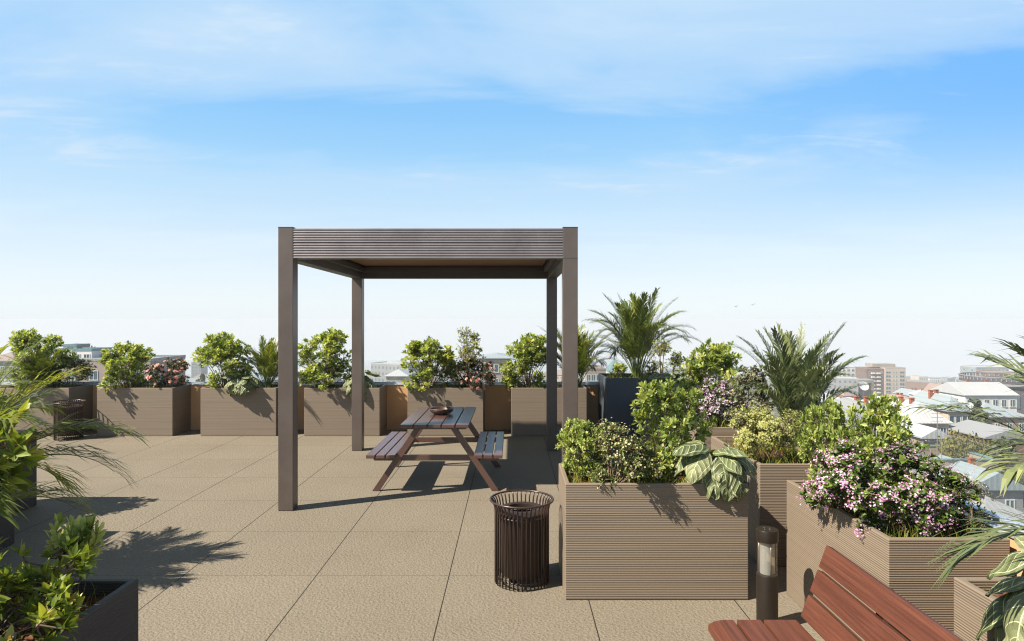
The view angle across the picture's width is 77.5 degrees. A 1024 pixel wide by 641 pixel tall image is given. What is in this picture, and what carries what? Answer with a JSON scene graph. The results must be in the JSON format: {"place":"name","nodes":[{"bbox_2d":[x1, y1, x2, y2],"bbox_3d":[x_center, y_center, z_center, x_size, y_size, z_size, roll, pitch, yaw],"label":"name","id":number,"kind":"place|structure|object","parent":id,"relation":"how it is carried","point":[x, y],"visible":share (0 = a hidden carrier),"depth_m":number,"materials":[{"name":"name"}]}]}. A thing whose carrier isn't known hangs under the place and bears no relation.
{"place":"outdoors","nodes":[
{"label":"outdoors","id":0,"kind":"place"},
{"bbox_2d":[0,430,824,640],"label":"terrace floor","id":1,"kind":"structure","parent":0,"point":[205,538],"depth_m":5.39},
{"bbox_2d":[0,473,13,548],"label":"planter","id":2,"kind":"object","parent":1,"relation":"on","point":[6,528],"visible":0.22,"depth_m":5.40,"materials":[{"name":"grey"}]},
{"bbox_2d":[0,367,55,431],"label":"areca palm","id":3,"kind":"object","parent":2,"relation":"in","point":[32,416],"visible":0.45,"depth_m":4.81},
{"bbox_2d":[0,334,148,531],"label":"areca palm","id":4,"kind":"object","parent":2,"relation":"in","point":[5,410],"visible":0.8,"depth_m":2.87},
{"bbox_2d":[0,429,36,513],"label":"planter","id":5,"kind":"object","parent":1,"relation":"on","point":[30,502],"visible":0.2,"depth_m":6.52,"materials":[{"name":"grey"}]},
{"bbox_2d":[0,398,48,496],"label":"glossy broadleaf shrub","id":6,"kind":"object","parent":5,"relation":"on","point":[15,442],"visible":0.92,"depth_m":2.52,"materials":[{"name":"green plant"}]},
{"bbox_2d":[0,384,92,435],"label":"planter","id":7,"kind":"object","parent":1,"relation":"on","point":[84,391],"visible":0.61,"depth_m":10.59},
{"bbox_2d":[4,327,78,390],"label":"broadleaf shrub","id":8,"kind":"object","parent":7,"relation":"on","point":[20,339],"visible":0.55,"depth_m":10.75,"materials":[{"name":"green plant"}]},
{"bbox_2d":[0,347,82,387],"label":"areca palm","id":9,"kind":"object","parent":7,"relation":"on","point":[43,364],"visible":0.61,"depth_m":10.58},
{"bbox_2d":[39,353,96,387],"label":"round small leaved shrub","id":10,"kind":"object","parent":7,"relation":"on","point":[69,362],"visible":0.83,"depth_m":10.86,"materials":[{"name":"green plant"}]},
{"bbox_2d":[51,399,85,440],"bbox_3d":[-7.200,1.612,10.360,0.477,0.608,0.477,0,0,-17],"label":"litter bin","id":11,"kind":"object","parent":1,"relation":"on","point":[71,408],"visible":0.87,"depth_m":10.24,"materials":[{"name":"brown metal"}]},
{"bbox_2d":[0,579,137,640],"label":"planter","id":12,"kind":"object","parent":1,"relation":"on","point":[112,615],"visible":0.39,"depth_m":2.62,"materials":[{"name":"grey"}]},
{"bbox_2d":[0,562,87,636],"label":"leggy broadleaf shrub","id":13,"kind":"object","parent":12,"relation":"on","point":[26,575],"visible":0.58,"depth_m":2.35,"materials":[{"name":"green plant"}]},
{"bbox_2d":[0,529,102,640],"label":"leggy broadleaf shrub","id":14,"kind":"object","parent":12,"relation":"on","point":[42,616],"visible":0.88,"depth_m":2.34,"materials":[{"name":"green plant"}]},
{"bbox_2d":[39,512,106,597],"bbox_3d":[-1.809,1.002,2.634,0.249,0.420,0.219,0,0,33],"label":"leafy shrub","id":15,"kind":"object","parent":12,"relation":"in","point":[84,524],"visible":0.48,"depth_m":2.62,"materials":[{"name":"green plant"}]},
{"bbox_2d":[97,384,190,435],"bbox_3d":[-6.263,1.518,10.890,1.256,0.796,0.600,0,0,0],"label":"planter","id":16,"kind":"object","parent":1,"relation":"on","point":[163,411],"visible":0.95,"depth_m":10.59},
{"bbox_2d":[97,340,155,391],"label":"broadleaf shrub","id":17,"kind":"object","parent":16,"relation":"on","point":[136,353],"visible":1,"depth_m":10.77,"materials":[{"name":"green plant"}]},
{"bbox_2d":[144,357,190,387],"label":"rose bush","id":18,"kind":"object","parent":16,"relation":"on","point":[154,379],"visible":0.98,"depth_m":10.77,"materials":[{"name":"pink plant"}]},
{"bbox_2d":[201,384,277,435],"bbox_3d":[-4.544,1.518,10.890,1.256,0.796,0.600,0,0,0],"label":"planter","id":19,"kind":"object","parent":1,"relation":"on","point":[252,412],"visible":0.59,"depth_m":10.59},
{"bbox_2d":[190,331,253,388],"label":"broadleaf shrub","id":20,"kind":"object","parent":19,"relation":"on","point":[214,351],"visible":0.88,"depth_m":10.72,"materials":[{"name":"green plant"}]},
{"bbox_2d":[221,374,263,395],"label":"veined heart leaf plant","id":21,"kind":"object","parent":19,"relation":"in","point":[243,385],"visible":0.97,"depth_m":10.50,"materials":[{"name":"plant"}]},
{"bbox_2d":[219,335,305,387],"bbox_3d":[-4.171,0.727,10.921,1.467,0.951,1.354,0,0,11],"label":"areca palm","id":22,"kind":"object","parent":19,"relation":"on","point":[266,361],"visible":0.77,"depth_m":10.73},
{"bbox_2d":[1,383,597,429],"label":"parapet wall","id":23,"kind":"structure","parent":1,"relation":"on","point":[497,406],"depth_m":11.20,"materials":[{"name":"metal"}]},
{"bbox_2d":[3,382,597,382],"bbox_3d":[-5.390,0.909,11.300,16.020,0.405,0.044,0,0,0],"label":"glass balustrade","id":24,"kind":"object","parent":23,"relation":"on","point":[318,382],"visible":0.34,"depth_m":11.28,"materials":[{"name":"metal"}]},
{"bbox_2d":[304,384,386,435],"bbox_3d":[-2.825,1.518,10.890,1.256,0.796,0.600,0,0,0],"label":"planter","id":25,"kind":"object","parent":1,"relation":"on","point":[328,412],"visible":0.77,"depth_m":10.59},
{"bbox_2d":[298,327,351,389],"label":"broadleaf shrub","id":26,"kind":"object","parent":25,"relation":"on","point":[329,340],"visible":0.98,"depth_m":10.73,"materials":[{"name":"green plant"}]},
{"bbox_2d":[341,370,380,401],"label":"veined heart leaf plant","id":27,"kind":"object","parent":25,"relation":"in","point":[368,382],"visible":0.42,"depth_m":10.65,"materials":[{"name":"plant"}]},
{"bbox_2d":[278,227,577,510],"bbox_3d":[-0.847,0.487,7.973,3.023,2.860,3.103,0,0,0],"label":"pergola","id":28,"kind":"object","parent":1,"relation":"on","point":[358,256],"visible":0.91,"depth_m":6.43,"materials":[{"name":"brown metal"}]},
{"bbox_2d":[366,407,503,490],"bbox_3d":[-0.858,1.534,7.780,1.504,0.767,1.504,0,0,0],"label":"picnic table","id":29,"kind":"object","parent":1,"relation":"on","point":[394,447],"visible":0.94,"depth_m":7.23,"materials":[{"name":"brown"}]},
{"bbox_2d":[430,407,453,414],"bbox_3d":[-0.865,1.112,7.830,0.294,0.074,0.294,0,0,0],"label":"wooden bowl","id":30,"kind":"object","parent":29,"relation":"on","point":[441,410],"visible":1,"depth_m":7.74,"materials":[{"name":"brown wood"}]},
{"bbox_2d":[408,384,484,435],"bbox_3d":[-1.106,1.518,10.890,1.256,0.796,0.600,0,0,0],"label":"planter","id":31,"kind":"object","parent":1,"relation":"on","point":[448,396],"visible":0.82,"depth_m":10.59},
{"bbox_2d":[399,336,460,392],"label":"broadleaf shrub","id":32,"kind":"object","parent":31,"relation":"on","point":[416,349],"visible":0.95,"depth_m":10.66,"materials":[{"name":"green plant"}]},
{"bbox_2d":[448,327,485,387],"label":"airy shrub","id":33,"kind":"object","parent":31,"relation":"on","point":[466,351],"visible":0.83,"depth_m":10.88,"materials":[{"name":"green plant"}]},
{"bbox_2d":[457,354,496,389],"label":"rose bush","id":34,"kind":"object","parent":31,"relation":"on","point":[488,377],"visible":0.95,"depth_m":10.69,"materials":[{"name":"green plant"}]},
{"bbox_2d":[489,490,553,591],"bbox_3d":[0.072,1.612,4.706,0.477,0.608,0.477,0,0,0],"label":"litter bin","id":35,"kind":"object","parent":1,"relation":"on","point":[521,541],"visible":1,"depth_m":4.57,"materials":[{"name":"brown metal"}]},
{"bbox_2d":[511,384,586,435],"bbox_3d":[0.613,1.518,10.890,1.256,0.796,0.600,0,0,0],"label":"planter","id":36,"kind":"object","parent":1,"relation":"on","point":[528,411],"visible":0.64,"depth_m":10.59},
{"bbox_2d":[497,332,557,389],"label":"broadleaf shrub","id":37,"kind":"object","parent":36,"relation":"on","point":[526,356],"visible":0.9,"depth_m":10.76,"materials":[{"name":"green plant"}]},
{"bbox_2d":[535,324,621,387],"bbox_3d":[1.041,0.615,10.887,1.600,1.182,1.733,0,0,26],"label":"areca palm","id":38,"kind":"object","parent":36,"relation":"on","point":[584,347],"visible":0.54,"depth_m":10.74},
{"bbox_2d":[598,373,657,439],"bbox_3d":[2.030,1.418,10.660,1.049,0.996,0.940,0,0,0],"label":"planter","id":39,"kind":"object","parent":1,"relation":"on","point":[617,397],"visible":0.5,"depth_m":10.19,"materials":[{"name":"stone"}]},
{"bbox_2d":[612,363,627,377],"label":"leafy shrub","id":40,"kind":"object","parent":39,"relation":"in","point":[620,368],"visible":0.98,"depth_m":10.45,"materials":[{"name":"green plant"}]},
{"bbox_2d":[583,287,701,377],"bbox_3d":[2.083,0.243,10.601,2.089,1.549,1.928,0,0,25],"label":"areca palm","id":41,"kind":"object","parent":39,"relation":"in","point":[638,337],"visible":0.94,"depth_m":10.42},
{"bbox_2d":[559,463,747,598],"bbox_3d":[0.994,1.518,4.693,1.256,0.796,0.634,0,0,0],"label":"planter","id":42,"kind":"object","parent":1,"relation":"on","point":[658,540],"visible":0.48,"depth_m":4.38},
{"bbox_2d":[555,417,609,478],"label":"broadleaf shrub","id":43,"kind":"object","parent":42,"relation":"on","point":[578,436],"visible":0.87,"depth_m":4.77,"materials":[{"name":"green plant"}]},
{"bbox_2d":[578,418,662,489],"bbox_3d":[0.778,0.948,4.511,0.577,0.521,0.687,0,0,0],"label":"cream flowered bush","id":44,"kind":"object","parent":42,"relation":"on","point":[646,468],"visible":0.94,"depth_m":4.45,"materials":[{"name":"green plant"}]},
{"bbox_2d":[641,450,676,482],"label":"leafy shrub","id":45,"kind":"object","parent":42,"relation":"in","point":[666,466],"visible":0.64,"depth_m":4.53,"materials":[{"name":"green plant"}]},
{"bbox_2d":[629,377,716,481],"bbox_3d":[1.246,0.810,4.800,0.745,0.788,0.441,0,0,-17],"label":"broadleaf shrub","id":46,"kind":"object","parent":42,"relation":"on","point":[660,398],"visible":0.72,"depth_m":4.75,"materials":[{"name":"green plant"}]},
{"bbox_2d":[667,440,756,502],"bbox_3d":[1.425,1.079,4.534,0.656,0.420,0.526,0,0,-9],"label":"veined heart leaf plant","id":47,"kind":"object","parent":42,"relation":"in","point":[724,472],"visible":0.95,"depth_m":4.38,"materials":[{"name":"plant"}]},
{"bbox_2d":[641,395,696,446],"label":"planter","id":48,"kind":"object","parent":1,"relation":"on","point":[647,437],"visible":0.01,"depth_m":9.02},
{"bbox_2d":[636,339,685,387],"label":"airy shrub","id":49,"kind":"object","parent":48,"relation":"on","point":[662,347],"visible":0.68,"depth_m":9.19,"materials":[{"name":"green plant"}]},
{"bbox_2d":[647,372,706,410],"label":"veined heart leaf plant","id":50,"kind":"object","parent":48,"relation":"in","point":[673,376],"visible":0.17,"depth_m":8.59,"materials":[{"name":"plant"}]},
{"bbox_2d":[668,412,741,461],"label":"planter","id":51,"kind":"object","parent":1,"relation":"on","point":[725,431],"visible":0.12,"depth_m":6.67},
{"bbox_2d":[679,337,744,421],"bbox_3d":[2.361,0.703,7.535,0.730,1.016,0.770,0,0,30],"label":"broadleaf shrub","id":52,"kind":"object","parent":51,"relation":"on","point":[714,357],"visible":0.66,"depth_m":7.41,"materials":[{"name":"green plant"}]},
{"bbox_2d":[684,375,754,434],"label":"lilac flowered bush","id":53,"kind":"object","parent":51,"relation":"on","point":[725,390],"visible":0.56,"depth_m":6.89,"materials":[{"name":"pink plant"}]},
{"bbox_2d":[711,436,813,565],"bbox_3d":[2.243,1.518,5.580,0.625,0.796,1.220,0,0,0],"label":"planter","id":54,"kind":"object","parent":1,"relation":"on","point":[767,498],"visible":0.27,"depth_m":4.97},
{"bbox_2d":[722,364,778,444],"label":"sage leaved shrub","id":55,"kind":"object","parent":54,"relation":"on","point":[747,377],"visible":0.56,"depth_m":6.00,"materials":[{"name":"green plant"}]},
{"bbox_2d":[730,400,802,462],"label":"lime blossom bush","id":56,"kind":"object","parent":54,"relation":"on","point":[783,434],"visible":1,"depth_m":5.16,"materials":[{"name":"green plant"}]},
{"bbox_2d":[729,322,875,452],"bbox_3d":[2.608,0.606,5.729,1.270,1.205,1.214,0,0,7],"label":"areca palm","id":57,"kind":"object","parent":54,"relation":"in","point":[797,385],"visible":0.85,"depth_m":5.55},
{"bbox_2d":[756,526,778,623],"bbox_3d":[1.600,1.611,4.000,0.132,0.612,0.132,0,0,0],"label":"bollard lamp","id":58,"kind":"object","parent":1,"relation":"on","point":[767,593],"visible":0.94,"depth_m":3.95,"materials":[{"name":"brown metal"}]},
{"bbox_2d":[708,546,963,640],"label":"bench","id":59,"kind":"object","parent":1,"relation":"on","point":[904,616],"visible":1,"depth_m":2.85,"materials":[{"name":"brown wood"}]},
{"bbox_2d":[717,406,1023,576],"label":"parapet wall","id":60,"kind":"structure","parent":1,"relation":"on","point":[1014,547],"depth_m":3.46,"materials":[{"name":"concrete"}]},
{"bbox_2d":[713,403,1023,531],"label":"glass balustrade","id":61,"kind":"object","parent":60,"relation":"on","point":[994,515],"visible":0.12,"depth_m":3.56,"materials":[{"name":"glass"}]},
{"bbox_2d":[787,480,1009,640],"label":"planter","id":62,"kind":"object","parent":1,"relation":"on","point":[898,565],"visible":0.28,"depth_m":3.35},
{"bbox_2d":[796,396,853,479],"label":"broadleaf shrub","id":63,"kind":"object","parent":62,"relation":"on","point":[816,431],"visible":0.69,"depth_m":4.27,"materials":[{"name":"green plant"}]},
{"bbox_2d":[840,391,924,498],"bbox_3d":[2.297,0.831,4.107,0.538,0.746,0.524,0,0,-21],"label":"broadleaf shrub","id":64,"kind":"object","parent":62,"relation":"on","point":[887,417],"visible":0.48,"depth_m":4.05,"materials":[{"name":"green plant"}]},
{"bbox_2d":[796,438,988,537],"bbox_3d":[2.186,0.945,3.723,1.004,0.525,0.922,0,0,0],"label":"pink flowered bush","id":65,"kind":"object","parent":62,"relation":"on","point":[852,469],"visible":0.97,"depth_m":3.57,"materials":[{"name":"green plant"}]},
{"bbox_2d":[918,472,995,536],"bbox_3d":[2.408,1.019,3.530,0.297,0.358,0.414,0,0,-44],"label":"round small leaved shrub","id":66,"kind":"object","parent":62,"relation":"on","point":[970,511],"visible":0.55,"depth_m":3.45,"materials":[{"name":"green plant"}]},
{"bbox_2d":[954,577,1008,640],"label":"planter","id":67,"kind":"object","parent":1,"relation":"on","point":[972,601],"visible":0.47,"depth_m":2.71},
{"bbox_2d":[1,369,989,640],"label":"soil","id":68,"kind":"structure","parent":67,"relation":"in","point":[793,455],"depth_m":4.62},
{"bbox_2d":[900,335,1023,589],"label":"areca palm","id":69,"kind":"object","parent":67,"relation":"in","point":[964,550],"visible":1,"depth_m":2.33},
{"bbox_2d":[975,535,1023,640],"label":"veined heart leaf plant","id":70,"kind":"object","parent":67,"relation":"in","point":[1003,615],"visible":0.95,"depth_m":2.46,"materials":[{"name":"plant"}]},
{"bbox_2d":[0,0,1023,377],"label":"sky","id":71,"kind":"structure","parent":0,"point":[822,165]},
{"bbox_2d":[364,374,1023,512],"bbox_3d":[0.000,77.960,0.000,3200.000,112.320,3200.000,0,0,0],"label":"ground","id":72,"kind":"structure","parent":0,"point":[775,412],"depth_m":365.82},
{"bbox_2d":[0,352,49,381],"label":"house","id":73,"kind":"structure","parent":72,"relation":"on","point":[5,358],"depth_m":150.00,"materials":[{"name":"grey paint"}]},
{"bbox_2d":[63,343,89,347],"bbox_3d":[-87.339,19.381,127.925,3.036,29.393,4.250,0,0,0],"label":"house","id":74,"kind":"structure","parent":72,"relation":"on","point":[77,345],"depth_m":126.21,"materials":[{"name":"paint"}]},
{"bbox_2d":[53,347,111,357],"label":"house","id":75,"kind":"structure","parent":72,"relation":"on","point":[88,352],"depth_m":121.25,"materials":[{"name":"white paint"}]},
{"bbox_2d":[50,355,185,381],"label":"house","id":76,"kind":"structure","parent":72,"relation":"on","point":[98,374],"depth_m":112.00,"materials":[{"name":"paint"}]},
{"bbox_2d":[191,362,207,377],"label":"tower block","id":77,"kind":"structure","parent":72,"relation":"on","point":[196,369],"depth_m":640.00,"materials":[{"name":"grey paint"}]},
{"bbox_2d":[371,361,420,381],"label":"house","id":78,"kind":"structure","parent":72,"relation":"on","point":[382,369],"depth_m":349.14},
{"bbox_2d":[384,368,415,381],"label":"house","id":79,"kind":"structure","parent":72,"relation":"on","point":[399,375],"depth_m":170.00,"materials":[{"name":"beige paint"}]},
{"bbox_2d":[479,352,513,381],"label":"house","id":80,"kind":"structure","parent":72,"relation":"on","point":[497,358],"depth_m":135.00,"materials":[{"name":"beige concrete"}]},
{"bbox_2d":[582,365,605,381],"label":"house","id":81,"kind":"structure","parent":72,"relation":"on","point":[591,375],"depth_m":165.00,"materials":[{"name":"beige concrete"}]},
{"bbox_2d":[606,359,618,372],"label":"house","id":82,"kind":"structure","parent":72,"relation":"on","point":[610,367],"depth_m":264.14,"materials":[{"name":"white paint"}]},
{"bbox_2d":[823,365,855,376],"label":"tower block","id":83,"kind":"structure","parent":72,"relation":"on","point":[851,370],"depth_m":455.00,"materials":[{"name":"white paint"}]},
{"bbox_2d":[824,376,857,395],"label":"house","id":84,"kind":"structure","parent":72,"relation":"on","point":[842,382],"depth_m":326.08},
{"bbox_2d":[817,396,886,461],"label":"house","id":85,"kind":"structure","parent":72,"relation":"on","point":[845,402],"depth_m":103.85,"materials":[{"name":"paint"}]},
{"bbox_2d":[858,381,870,402],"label":"house","id":86,"kind":"structure","parent":72,"relation":"on","point":[863,392],"depth_m":330.86,"materials":[{"name":"brick"}]},
{"bbox_2d":[858,378,873,392],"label":"house","id":87,"kind":"structure","parent":72,"relation":"on","point":[866,380],"depth_m":372.81,"materials":[{"name":"brick"}]},
{"bbox_2d":[855,363,905,394],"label":"tower block","id":88,"kind":"structure","parent":72,"relation":"on","point":[889,378],"depth_m":470.90,"materials":[{"name":"beige paint"}]},
{"bbox_2d":[893,388,916,396],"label":"house","id":89,"kind":"structure","parent":72,"relation":"on","point":[904,391],"depth_m":296.23,"materials":[{"name":"white paint"}]},
{"bbox_2d":[910,375,927,379],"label":"apartment block","id":90,"kind":"structure","parent":72,"relation":"on","point":[916,377],"depth_m":642.40,"materials":[{"name":"beige paint"}]},
{"bbox_2d":[890,420,950,444],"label":"house","id":91,"kind":"structure","parent":72,"relation":"on","point":[923,433],"depth_m":88.15,"materials":[{"name":"beige concrete"}]},
{"bbox_2d":[905,379,936,389],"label":"house","id":92,"kind":"structure","parent":72,"relation":"on","point":[914,384],"depth_m":372.02,"materials":[{"name":"brick"}]},
{"bbox_2d":[889,396,953,434],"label":"house","id":93,"kind":"structure","parent":72,"relation":"on","point":[924,417],"depth_m":108.81,"materials":[{"name":"beige paint"}]},
{"bbox_2d":[923,383,942,391],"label":"house","id":94,"kind":"structure","parent":72,"relation":"on","point":[929,386],"depth_m":200.44,"materials":[{"name":"paint"}]},
{"bbox_2d":[906,389,971,424],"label":"house","id":95,"kind":"structure","parent":72,"relation":"on","point":[925,397],"depth_m":115.48,"materials":[{"name":"beige paint"}]},
{"bbox_2d":[940,377,955,381],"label":"tower block","id":96,"kind":"structure","parent":72,"relation":"on","point":[945,379],"depth_m":561.27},
{"bbox_2d":[898,445,999,476],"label":"flat roofed annex","id":97,"kind":"object","parent":72,"relation":"on","point":[933,448],"visible":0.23,"depth_m":78.97,"materials":[{"name":"grey paint"}]},
{"bbox_2d":[935,427,973,457],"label":"olive green tree","id":98,"kind":"object","parent":72,"relation":"on","point":[953,445],"visible":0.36,"depth_m":83.67,"materials":[{"name":"green plant"}]},
{"bbox_2d":[953,431,992,457],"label":"olive green tree","id":99,"kind":"object","parent":72,"relation":"on","point":[977,448],"visible":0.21,"depth_m":82.58,"materials":[{"name":"green plant"}]},
{"bbox_2d":[930,379,1019,411],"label":"house","id":100,"kind":"structure","parent":72,"relation":"on","point":[992,393],"depth_m":181.68,"materials":[{"name":"white paint"}]},
{"bbox_2d":[965,398,987,423],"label":"poplar tree","id":101,"kind":"object","parent":72,"relation":"on","point":[976,402],"visible":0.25,"depth_m":127.02,"materials":[{"name":"green plant"}]},
{"bbox_2d":[934,454,1023,511],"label":"house","id":102,"kind":"structure","parent":72,"relation":"on","point":[1013,496],"depth_m":72.00,"materials":[{"name":"grey paint"}]},
{"bbox_2d":[1005,499,1014,508],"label":"window","id":103,"kind":"structure","parent":102,"relation":"in","point":[1011,502],"depth_m":71.92,"materials":[{"name":"white"}]},
{"bbox_2d":[960,365,1008,375],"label":"tower block","id":104,"kind":"structure","parent":72,"relation":"on","point":[968,368],"depth_m":444.65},
{"bbox_2d":[966,480,1003,500],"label":"city tree","id":105,"kind":"object","parent":72,"relation":"on","point":[972,491],"visible":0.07,"depth_m":65.43,"materials":[{"name":"green plant"}]},
{"bbox_2d":[948,420,1023,499],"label":"house","id":106,"kind":"structure","parent":72,"relation":"on","point":[967,427],"depth_m":102.40,"materials":[{"name":"grey paint"}]},
{"bbox_2d":[973,414,998,425],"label":"city tree","id":107,"kind":"object","parent":72,"relation":"on","point":[981,419],"visible":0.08,"depth_m":121.52,"materials":[{"name":"green plant"}]},
{"bbox_2d":[956,372,1023,413],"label":"rotunda","id":108,"kind":"structure","parent":72,"relation":"on","point":[1008,382],"depth_m":210.63,"materials":[{"name":"stone"}]},
{"bbox_2d":[963,402,1023,431],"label":"house","id":109,"kind":"structure","parent":72,"relation":"on","point":[1009,413],"depth_m":128.00,"materials":[{"name":"paint"}]},
{"bbox_2d":[966,495,1023,522],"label":"house","id":110,"kind":"structure","parent":72,"relation":"on","point":[990,504],"depth_m":63.33,"materials":[{"name":"grey paint"}]},
{"bbox_2d":[976,370,1019,375],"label":"apartment block","id":111,"kind":"structure","parent":72,"relation":"on","point":[996,374],"depth_m":358.20,"materials":[{"name":"brown brick"}]},
{"bbox_2d":[981,436,1023,491],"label":"city tree","id":112,"kind":"object","parent":72,"relation":"on","point":[1003,471],"visible":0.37,"depth_m":94.20,"materials":[{"name":"green plant"}]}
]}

